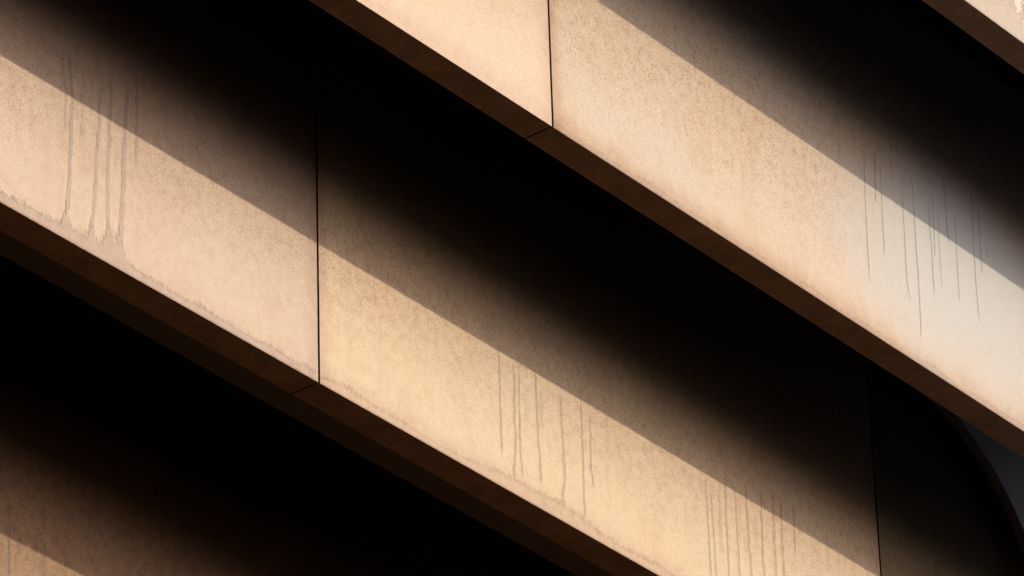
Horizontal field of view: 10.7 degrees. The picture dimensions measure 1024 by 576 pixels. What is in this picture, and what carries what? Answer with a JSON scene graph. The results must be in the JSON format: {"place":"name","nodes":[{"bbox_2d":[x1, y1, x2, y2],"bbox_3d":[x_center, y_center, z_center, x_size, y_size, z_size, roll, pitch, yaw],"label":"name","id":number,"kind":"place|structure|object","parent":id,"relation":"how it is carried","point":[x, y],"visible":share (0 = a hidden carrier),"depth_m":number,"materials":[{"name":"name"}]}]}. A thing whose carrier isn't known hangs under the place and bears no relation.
{"place":"outdoors","nodes":[
{"label":"outdoors","id":0,"kind":"place"},
{"bbox_3d":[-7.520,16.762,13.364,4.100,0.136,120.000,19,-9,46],"label":"pavement","id":1,"kind":"structure","parent":0,"visible":0},
{"bbox_2d":[0,0,1023,575],"bbox_3d":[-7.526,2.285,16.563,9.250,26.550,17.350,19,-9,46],"label":"building","id":2,"kind":"structure","parent":1,"relation":"on","point":[964,42],"depth_m":17.51,"materials":[{"name":"concrete"}]},
{"bbox_2d":[0,275,543,575],"bbox_3d":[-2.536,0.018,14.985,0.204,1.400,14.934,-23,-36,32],"label":"cladding band","id":3,"kind":"object","parent":2,"relation":"attached to","point":[118,457],"visible":1,"depth_m":16.65,"materials":[{"name":"concrete"},{"name":"paint"}]},
{"bbox_2d":[0,0,1023,575],"bbox_3d":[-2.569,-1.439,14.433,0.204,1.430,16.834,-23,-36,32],"label":"cladding band","id":4,"kind":"object","parent":2,"relation":"attached to","point":[324,222],"visible":0.99,"depth_m":16.89,"materials":[{"name":"concrete"},{"name":"paint"}]},
{"bbox_2d":[922,393,1023,557],"bbox_3d":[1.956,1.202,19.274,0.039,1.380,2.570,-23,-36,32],"label":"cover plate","id":5,"kind":"object","parent":4,"relation":"attached to","point":[1002,465],"visible":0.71,"depth_m":19.22,"materials":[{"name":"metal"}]},
{"bbox_2d":[309,0,1023,457],"bbox_3d":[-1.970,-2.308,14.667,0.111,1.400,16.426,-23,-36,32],"label":"cladding band","id":6,"kind":"object","parent":2,"relation":"attached to","point":[849,172],"visible":1,"depth_m":17.69,"materials":[{"name":"beige concrete"}]},
{"bbox_2d":[922,0,1023,73],"bbox_3d":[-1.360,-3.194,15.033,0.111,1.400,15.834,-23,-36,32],"label":"cladding band","id":7,"kind":"object","parent":2,"relation":"attached to","point":[996,27],"visible":1,"depth_m":17.88,"materials":[{"name":"beige concrete"}]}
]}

